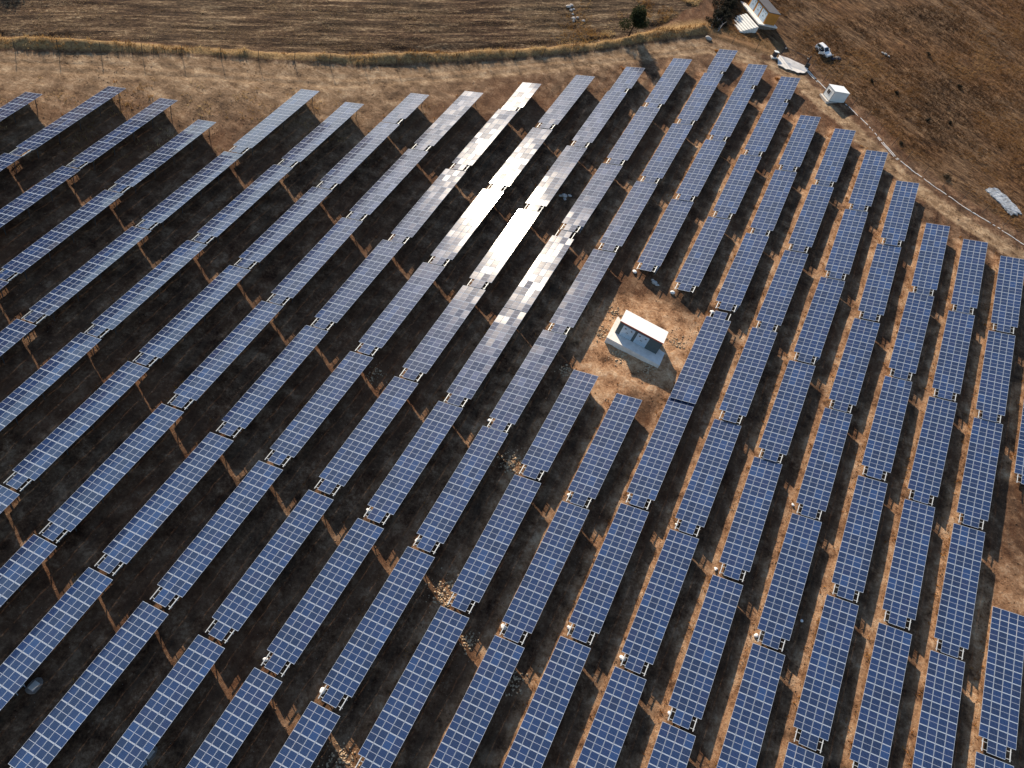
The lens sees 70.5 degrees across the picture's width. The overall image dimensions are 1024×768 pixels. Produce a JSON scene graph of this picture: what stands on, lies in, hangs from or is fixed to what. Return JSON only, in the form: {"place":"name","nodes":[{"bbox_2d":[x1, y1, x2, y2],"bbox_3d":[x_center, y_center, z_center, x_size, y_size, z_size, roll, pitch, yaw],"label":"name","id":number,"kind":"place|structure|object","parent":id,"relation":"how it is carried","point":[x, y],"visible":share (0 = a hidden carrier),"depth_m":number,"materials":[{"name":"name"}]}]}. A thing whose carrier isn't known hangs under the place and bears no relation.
{"place":"outdoors","nodes":[
{"label":"outdoors","id":0,"kind":"place"},
{"bbox_2d":[0,0,1023,767],"bbox_3d":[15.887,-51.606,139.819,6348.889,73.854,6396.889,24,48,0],"label":"ground","id":1,"kind":"structure","parent":0,"point":[78,74],"depth_m":109.23,"materials":[{"name":"soil"}]},
{"bbox_2d":[0,534,56,606],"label":"solar table","id":2,"kind":"object","parent":1,"relation":"on","point":[15,573],"visible":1,"depth_m":79.31,"materials":[{"name":"glass"}]},
{"bbox_2d":[0,166,79,234],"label":"solar table","id":3,"kind":"object","parent":1,"relation":"on","point":[31,196],"visible":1,"depth_m":102.54,"materials":[{"name":"glass"}]},
{"bbox_2d":[0,333,100,430],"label":"solar table","id":4,"kind":"object","parent":1,"relation":"on","point":[33,387],"visible":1,"depth_m":89.88,"materials":[{"name":"glass"}]},
{"bbox_2d":[0,567,112,709],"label":"solar table","id":5,"kind":"object","parent":1,"relation":"on","point":[34,647],"visible":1,"depth_m":76.93,"materials":[{"name":"glass"}]},
{"bbox_2d":[0,190,122,281],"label":"solar table","id":6,"kind":"object","parent":1,"relation":"on","point":[28,257],"visible":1,"depth_m":100.17,"materials":[{"name":"glass"}]},
{"bbox_2d":[9,86,125,157],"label":"solar table","id":7,"kind":"object","parent":1,"relation":"on","point":[54,128],"visible":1,"depth_m":110.35,"materials":[{"name":"glass"}]},
{"bbox_2d":[4,361,148,491],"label":"solar table","id":8,"kind":"object","parent":1,"relation":"on","point":[92,409],"visible":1,"depth_m":88.03,"materials":[{"name":"glass"}]},
{"bbox_2d":[21,226,150,323],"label":"solar table","id":9,"kind":"object","parent":1,"relation":"on","point":[62,293],"visible":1,"depth_m":98.16,"materials":[{"name":"glass"}]},
{"bbox_2d":[8,601,168,767],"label":"solar table","id":10,"kind":"object","parent":1,"relation":"on","point":[51,728],"visible":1,"depth_m":75.31,"materials":[{"name":"glass"}]},
{"bbox_2d":[39,404,183,542],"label":"solar table","id":11,"kind":"object","parent":1,"relation":"on","point":[80,504],"visible":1,"depth_m":86.40,"materials":[{"name":"glass"}]},
{"bbox_2d":[66,98,177,169],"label":"solar table","id":12,"kind":"object","parent":1,"relation":"on","point":[100,147],"visible":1,"depth_m":111.69,"materials":[{"name":"glass"}]},
{"bbox_2d":[84,240,206,337],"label":"solar table","id":13,"kind":"object","parent":1,"relation":"on","point":[124,306],"visible":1,"depth_m":99.38,"materials":[{"name":"glass"}]},
{"bbox_2d":[98,635,224,767],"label":"solar table","id":14,"kind":"object","parent":1,"relation":"on","point":[135,732],"visible":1,"depth_m":76.38,"materials":[{"name":"glass"}]},
{"bbox_2d":[108,120,215,193],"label":"solar table","id":15,"kind":"object","parent":1,"relation":"on","point":[134,176],"visible":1,"depth_m":111.34,"materials":[{"name":"glass"}]},
{"bbox_2d":[94,432,232,575],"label":"solar table","id":16,"kind":"object","parent":1,"relation":"on","point":[201,459],"visible":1,"depth_m":86.32,"materials":[{"name":"glass"}]},
{"bbox_2d":[136,151,242,229],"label":"solar table","id":17,"kind":"object","parent":1,"relation":"on","point":[167,207],"visible":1,"depth_m":109.45,"materials":[{"name":"glass"}]},
{"bbox_2d":[133,265,249,366],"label":"solar table","id":18,"kind":"object","parent":1,"relation":"on","point":[180,325],"visible":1,"depth_m":99.22,"materials":[{"name":"glass"}]},
{"bbox_2d":[150,461,282,609],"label":"solar table","id":19,"kind":"object","parent":1,"relation":"on","point":[194,565],"visible":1,"depth_m":86.12,"materials":[{"name":"glass"}]},
{"bbox_2d":[167,301,282,409],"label":"solar table","id":20,"kind":"object","parent":1,"relation":"on","point":[221,357],"visible":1,"depth_m":97.69,"materials":[{"name":"glass"}]},
{"bbox_2d":[186,667,281,767],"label":"solar table","id":21,"kind":"object","parent":1,"relation":"on","point":[254,696],"visible":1,"depth_m":77.36,"materials":[{"name":"glass"}]},
{"bbox_2d":[192,165,291,243],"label":"solar table","id":22,"kind":"object","parent":1,"relation":"on","point":[221,221],"visible":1,"depth_m":110.72,"materials":[{"name":"glass"}]},
{"bbox_2d":[205,490,332,643],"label":"solar table","id":23,"kind":"object","parent":1,"relation":"on","point":[243,594],"visible":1,"depth_m":85.98,"materials":[{"name":"glass"}]},
{"bbox_2d":[216,325,327,437],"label":"solar table","id":24,"kind":"object","parent":1,"relation":"on","point":[276,374],"visible":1,"depth_m":97.60,"materials":[{"name":"glass"}]},
{"bbox_2d":[229,89,318,154],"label":"solar table","id":25,"kind":"object","parent":1,"relation":"on","point":[260,131],"visible":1,"depth_m":120.77,"materials":[{"name":"glass"}]},
{"bbox_2d":[234,187,331,268],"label":"solar table","id":26,"kind":"object","parent":1,"relation":"on","point":[273,236],"visible":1,"depth_m":110.56,"materials":[{"name":"glass"}]},
{"bbox_2d":[270,701,339,767],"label":"solar table","id":27,"kind":"object","parent":1,"relation":"on","point":[302,739],"visible":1,"depth_m":78.21,"materials":[{"name":"glass"}]},
{"bbox_2d":[267,217,362,305],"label":"solar table","id":28,"kind":"object","parent":1,"relation":"on","point":[297,278],"visible":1,"depth_m":108.93,"materials":[{"name":"glass"}]},
{"bbox_2d":[265,351,372,466],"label":"solar table","id":29,"kind":"object","parent":1,"relation":"on","point":[288,440],"visible":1,"depth_m":97.39,"materials":[{"name":"glass"}]},
{"bbox_2d":[278,102,363,167],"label":"solar table","id":30,"kind":"object","parent":1,"relation":"on","point":[307,145],"visible":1,"depth_m":121.98,"materials":[{"name":"glass"}]},
{"bbox_2d":[261,518,383,676],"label":"solar table","id":31,"kind":"object","parent":1,"relation":"on","point":[317,602],"visible":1,"depth_m":85.78,"materials":[{"name":"glass"}]},
{"bbox_2d":[0,0,677,53],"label":"stubble","id":32,"kind":"object","parent":1,"relation":"on","point":[322,24],"visible":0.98,"depth_m":138.70,"materials":[{"name":"beige plant"}]},
{"bbox_2d":[310,240,403,330],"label":"solar table","id":33,"kind":"object","parent":1,"relation":"on","point":[344,298],"visible":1,"depth_m":108.81,"materials":[{"name":"glass"}]},
{"bbox_2d":[317,122,399,189],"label":"solar table","id":34,"kind":"object","parent":1,"relation":"on","point":[363,149],"visible":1,"depth_m":121.80,"materials":[{"name":"glass"}]},
{"bbox_2d":[314,376,417,495],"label":"solar table","id":35,"kind":"object","parent":1,"relation":"on","point":[360,438],"visible":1,"depth_m":97.21,"materials":[{"name":"glass"}]},
{"bbox_2d":[318,547,434,709],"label":"solar table","id":36,"kind":"object","parent":1,"relation":"on","point":[364,660],"visible":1,"depth_m":85.49,"materials":[{"name":"glass"}]},
{"bbox_2d":[346,149,427,220],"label":"solar table","id":37,"kind":"object","parent":1,"relation":"on","point":[388,182],"visible":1,"depth_m":120.20,"materials":[{"name":"glass"}]},
{"bbox_2d":[355,262,444,355],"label":"solar table","id":38,"kind":"object","parent":1,"relation":"on","point":[396,307],"visible":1,"depth_m":108.57,"materials":[{"name":"glass"}]},
{"bbox_2d":[355,606,468,767],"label":"solar table","id":39,"kind":"object","parent":1,"relation":"on","point":[422,685],"visible":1,"depth_m":82.93,"materials":[{"name":"glass"}]},
{"bbox_2d":[363,401,462,524],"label":"solar table","id":40,"kind":"object","parent":1,"relation":"on","point":[405,476],"visible":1,"depth_m":96.93,"materials":[{"name":"glass"}]},
{"bbox_2d":[388,169,465,243],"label":"solar table","id":41,"kind":"object","parent":1,"relation":"on","point":[416,217],"visible":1,"depth_m":119.91,"materials":[{"name":"glass"}]},
{"bbox_2d":[399,285,485,381],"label":"solar table","id":42,"kind":"object","parent":1,"relation":"on","point":[455,317],"visible":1,"depth_m":108.23,"materials":[{"name":"glass"}]},
{"bbox_2d":[413,426,507,553],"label":"solar table","id":43,"kind":"object","parent":1,"relation":"on","point":[464,482],"visible":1,"depth_m":96.62,"materials":[{"name":"glass"}]},
{"bbox_2d":[428,189,502,266],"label":"solar table","id":44,"kind":"object","parent":1,"relation":"on","point":[474,215],"visible":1,"depth_m":119.62,"materials":[{"name":"glass"}]},
{"bbox_2d":[429,635,523,767],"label":"solar table","id":45,"kind":"object","parent":1,"relation":"on","point":[491,687],"visible":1,"depth_m":83.74,"materials":[{"name":"glass"}]},
{"bbox_2d":[450,109,517,170],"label":"solar table","id":46,"kind":"object","parent":1,"relation":"on","point":[487,134],"visible":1,"depth_m":130.98,"materials":[{"name":"glass"}]},
{"bbox_2d":[444,307,525,407],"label":"solar table","id":47,"kind":"object","parent":1,"relation":"on","point":[461,388],"visible":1,"depth_m":107.83,"materials":[{"name":"glass"}]},
{"bbox_2d":[447,475,540,613],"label":"solar table","id":48,"kind":"object","parent":1,"relation":"on","point":[496,553],"visible":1,"depth_m":93.89,"materials":[{"name":"glass"}]},
{"bbox_2d":[467,209,539,288],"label":"solar table","id":49,"kind":"object","parent":1,"relation":"on","point":[485,269],"visible":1,"depth_m":119.17,"materials":[{"name":"glass"}]},
{"bbox_2d":[0,40,1023,767],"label":"stones","id":50,"kind":"object","parent":1,"relation":"on","point":[484,412],"visible":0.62,"depth_m":102.70,"materials":[{"name":"beige stone"}]},
{"bbox_2d":[10,49,1023,765],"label":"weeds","id":51,"kind":"object","parent":1,"relation":"on","point":[716,409],"visible":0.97,"depth_m":110.17,"materials":[{"name":"plant"}]},
{"bbox_2d":[487,128,551,191],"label":"solar table","id":52,"kind":"object","parent":1,"relation":"on","point":[533,140],"visible":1,"depth_m":130.48,"materials":[{"name":"glass"}]},
{"bbox_2d":[487,330,566,432],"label":"solar table","id":53,"kind":"object","parent":1,"relation":"on","point":[526,377],"visible":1,"depth_m":107.38,"materials":[{"name":"glass"}]},
{"bbox_2d":[504,230,574,311],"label":"solar table","id":54,"kind":"object","parent":1,"relation":"on","point":[530,291],"visible":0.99,"depth_m":118.29,"materials":[{"name":"blue glass"}]},
{"bbox_2d":[500,501,588,644],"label":"solar table","id":55,"kind":"object","parent":1,"relation":"on","point":[557,547],"visible":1,"depth_m":93.37,"materials":[{"name":"glass"}]},
{"bbox_2d":[502,636,590,767],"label":"solar table","id":56,"kind":"object","parent":1,"relation":"on","point":[560,689],"visible":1,"depth_m":85.19,"materials":[{"name":"glass"}]},
{"bbox_2d":[524,146,586,211],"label":"solar table","id":57,"kind":"object","parent":1,"relation":"on","point":[561,168],"visible":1,"depth_m":130.00,"materials":[{"name":"glass"}]},
{"bbox_2d":[519,370,597,480],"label":"solar table","id":58,"kind":"object","parent":1,"relation":"on","point":[556,437],"visible":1,"depth_m":104.75,"materials":[{"name":"glass"}]},
{"bbox_2d":[548,249,615,334],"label":"solar table","id":59,"kind":"object","parent":1,"relation":"on","point":[588,272],"visible":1,"depth_m":118.03,"materials":[{"name":"glass"}]},
{"bbox_2d":[560,163,621,232],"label":"solar table","id":60,"kind":"object","parent":1,"relation":"on","point":[582,210],"visible":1,"depth_m":129.41,"materials":[{"name":"glass"}]},
{"bbox_2d":[566,393,641,507],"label":"solar table","id":61,"kind":"object","parent":1,"relation":"on","point":[586,483],"visible":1,"depth_m":104.09,"materials":[{"name":"glass"}]},
{"bbox_2d":[567,503,648,644],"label":"solar table","id":62,"kind":"object","parent":1,"relation":"on","point":[636,521],"visible":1,"depth_m":94.91,"materials":[{"name":"glass"}]},
{"bbox_2d":[575,666,645,767],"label":"solar table","id":63,"kind":"object","parent":1,"relation":"on","point":[622,704],"visible":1,"depth_m":85.65,"materials":[{"name":"glass"}]},
{"bbox_2d":[599,181,656,252],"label":"solar table","id":64,"kind":"object","parent":1,"relation":"on","point":[609,241],"visible":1,"depth_m":128.68,"materials":[{"name":"glass"}]},
{"bbox_2d":[604,310,667,367],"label":"transformer kiosk","id":65,"kind":"object","parent":1,"relation":"on","point":[636,336],"visible":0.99,"depth_m":114.80,"materials":[{"name":"metal"}]},
{"bbox_2d":[620,529,698,675],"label":"solar table","id":66,"kind":"object","parent":1,"relation":"on","point":[642,657],"visible":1,"depth_m":94.21,"materials":[{"name":"glass"}]},
{"bbox_2d":[626,396,694,509],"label":"solar table","id":67,"kind":"object","parent":1,"relation":"on","point":[672,436],"visible":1,"depth_m":105.49,"materials":[{"name":"glass"}]},
{"bbox_2d":[637,199,692,271],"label":"solar table","id":68,"kind":"object","parent":1,"relation":"on","point":[668,228],"visible":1,"depth_m":127.88,"materials":[{"name":"glass"}]},
{"bbox_2d":[647,722,695,767],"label":"solar table","id":69,"kind":"object","parent":1,"relation":"on","point":[677,747],"visible":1,"depth_m":85.30,"materials":[{"name":"glass"}]},
{"bbox_2d":[670,310,730,404],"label":"solar table","id":70,"kind":"object","parent":1,"relation":"on","point":[704,363],"visible":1,"depth_m":115.27,"materials":[{"name":"glass"}]},
{"bbox_2d":[676,139,725,201],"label":"solar table","id":71,"kind":"object","parent":1,"relation":"on","point":[688,191],"visible":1,"depth_m":138.36,"materials":[{"name":"glass"}]},
{"bbox_2d":[675,216,729,292],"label":"solar table","id":72,"kind":"object","parent":1,"relation":"on","point":[703,250],"visible":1,"depth_m":126.97,"materials":[{"name":"glass"}]},
{"bbox_2d":[668,575,742,731],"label":"solar table","id":73,"kind":"object","parent":1,"relation":"on","point":[703,665],"visible":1,"depth_m":91.78,"materials":[{"name":"glass"}]},
{"bbox_2d":[675,419,740,536],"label":"solar table","id":74,"kind":"object","parent":1,"relation":"on","point":[712,474],"visible":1,"depth_m":104.78,"materials":[{"name":"glass"}]},
{"bbox_2d":[713,154,760,218],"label":"solar table","id":75,"kind":"object","parent":1,"relation":"on","point":[726,204],"visible":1,"depth_m":137.49,"materials":[{"name":"glass"}]},
{"bbox_2d":[716,233,768,311],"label":"solar table","id":76,"kind":"object","parent":1,"relation":"on","point":[751,248],"visible":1,"depth_m":126.16,"materials":[{"name":"glass"}]},
{"bbox_2d":[719,327,776,424],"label":"solar table","id":77,"kind":"object","parent":1,"relation":"on","point":[757,355],"visible":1,"depth_m":114.96,"materials":[{"name":"glass"}]},
{"bbox_2d":[719,457,781,581],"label":"solar table","id":78,"kind":"object","parent":1,"relation":"on","point":[757,470],"visible":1,"depth_m":102.33,"materials":[{"name":"glass"}]},
{"bbox_2d":[717,643,784,767],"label":"solar table","id":79,"kind":"object","parent":1,"relation":"on","point":[757,707],"visible":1,"depth_m":88.96,"materials":[{"name":"glass"}]},
{"bbox_2d":[750,170,796,235],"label":"solar table","id":80,"kind":"object","parent":1,"relation":"on","point":[783,189],"visible":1,"depth_m":136.54,"materials":[{"name":"glass"}]},
{"bbox_2d":[756,250,807,331],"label":"solar table","id":81,"kind":"object","parent":1,"relation":"on","point":[785,289],"visible":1,"depth_m":125.20,"materials":[{"name":"glass"}]},
{"bbox_2d":[759,360,814,462],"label":"solar table","id":82,"kind":"object","parent":1,"relation":"on","point":[791,400],"visible":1,"depth_m":112.59,"materials":[{"name":"glass"}]},
{"bbox_2d":[757,513,821,651],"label":"solar table","id":83,"kind":"object","parent":1,"relation":"on","point":[771,625],"visible":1,"depth_m":98.38,"materials":[{"name":"glass"}]},
{"bbox_2d":[789,184,833,252],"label":"solar table","id":84,"kind":"object","parent":1,"relation":"on","point":[814,222],"visible":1,"depth_m":135.74,"materials":[{"name":"glass"}]},
{"bbox_2d":[794,277,844,364],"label":"solar table","id":85,"kind":"object","parent":1,"relation":"on","point":[815,345],"visible":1,"depth_m":122.84,"materials":[{"name":"glass"}]},
{"bbox_2d":[796,408,851,519],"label":"solar table","id":86,"kind":"object","parent":1,"relation":"on","point":[830,419],"visible":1,"depth_m":108.63,"materials":[{"name":"glass"}]},
{"bbox_2d":[793,595,858,752],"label":"solar table","id":87,"kind":"object","parent":1,"relation":"on","point":[813,737],"visible":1,"depth_m":92.58,"materials":[{"name":"glass"}]},
{"bbox_2d":[825,209,867,279],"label":"solar table","id":88,"kind":"object","parent":1,"relation":"on","point":[847,221],"visible":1,"depth_m":133.10,"materials":[{"name":"glass"}]},
{"bbox_2d":[829,318,879,411],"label":"solar table","id":89,"kind":"object","parent":1,"relation":"on","point":[865,348],"visible":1,"depth_m":118.84,"materials":[{"name":"glass"}]},
{"bbox_2d":[832,475,886,602],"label":"solar table","id":90,"kind":"object","parent":1,"relation":"on","point":[862,542],"visible":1,"depth_m":103.01,"materials":[{"name":"glass"}]},
{"bbox_2d":[712,0,1023,232],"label":"dry grass","id":91,"kind":"structure","parent":1,"relation":"on","point":[941,80],"depth_m":171.24,"materials":[{"name":"brown plant"}]},
{"bbox_2d":[849,150,887,211],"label":"solar table","id":92,"kind":"object","parent":1,"relation":"on","point":[865,194],"visible":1,"depth_m":143.54,"materials":[{"name":"glass"}]},
{"bbox_2d":[858,244,900,321],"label":"solar table","id":93,"kind":"object","parent":1,"relation":"on","point":[878,297],"visible":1,"depth_m":129.05,"materials":[{"name":"glass"}]},
{"bbox_2d":[850,623,911,767],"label":"solar table","id":94,"kind":"object","parent":1,"relation":"on","point":[888,695],"visible":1,"depth_m":91.76,"materials":[{"name":"glass"}]},
{"bbox_2d":[861,376,911,480],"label":"solar table","id":95,"kind":"object","parent":1,"relation":"on","point":[877,444],"visible":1,"depth_m":113.25,"materials":[{"name":"glass"}]},
{"bbox_2d":[881,181,918,245],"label":"solar table","id":96,"kind":"object","parent":1,"relation":"on","point":[895,225],"visible":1,"depth_m":139.40,"materials":[{"name":"glass"}]},
{"bbox_2d":[882,499,934,629],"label":"solar table","id":97,"kind":"object","parent":1,"relation":"on","point":[907,556],"visible":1,"depth_m":101.92,"materials":[{"name":"glass"}]},
{"bbox_2d":[889,292,933,380],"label":"solar table","id":98,"kind":"object","parent":1,"relation":"on","point":[910,328],"visible":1,"depth_m":123.42,"materials":[{"name":"glass"}]},
{"bbox_2d":[911,223,949,295],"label":"solar table","id":99,"kind":"object","parent":1,"relation":"on","point":[921,284],"visible":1,"depth_m":133.60,"materials":[{"name":"glass"}]},
{"bbox_2d":[908,396,956,505],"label":"solar table","id":100,"kind":"object","parent":1,"relation":"on","point":[928,487],"visible":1,"depth_m":112.13,"materials":[{"name":"glass"}]},
{"bbox_2d":[912,650,964,767],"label":"solar table","id":101,"kind":"object","parent":1,"relation":"on","point":[938,687],"visible":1,"depth_m":91.69,"materials":[{"name":"glass"}]},
{"bbox_2d":[932,311,974,401],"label":"solar table","id":102,"kind":"object","parent":1,"relation":"on","point":[960,342],"visible":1,"depth_m":122.24,"materials":[{"name":"glass"}]},
{"bbox_2d":[934,523,984,659],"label":"solar table","id":103,"kind":"object","parent":1,"relation":"on","point":[961,558],"visible":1,"depth_m":100.79,"materials":[{"name":"glass"}]},
{"bbox_2d":[951,239,987,314],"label":"solar table","id":104,"kind":"object","parent":1,"relation":"on","point":[977,261],"visible":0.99,"depth_m":132.41,"materials":[{"name":"glass"}]},
{"bbox_2d":[957,417,1002,529],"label":"solar table","id":105,"kind":"object","parent":1,"relation":"on","point":[972,492],"visible":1,"depth_m":110.95,"materials":[{"name":"glass"}]},
{"bbox_2d":[976,331,1014,422],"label":"solar table","id":106,"kind":"object","parent":1,"relation":"on","point":[1002,373],"visible":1,"depth_m":120.94,"materials":[{"name":"glass"}]},
{"bbox_2d":[979,606,1023,761],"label":"solar table","id":107,"kind":"object","parent":1,"relation":"on","point":[1011,639],"visible":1,"depth_m":94.68,"materials":[{"name":"glass"}]},
{"bbox_2d":[991,256,1023,333],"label":"solar table","id":108,"kind":"object","parent":1,"relation":"on","point":[1007,299],"visible":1,"depth_m":131.20,"materials":[{"name":"glass"}]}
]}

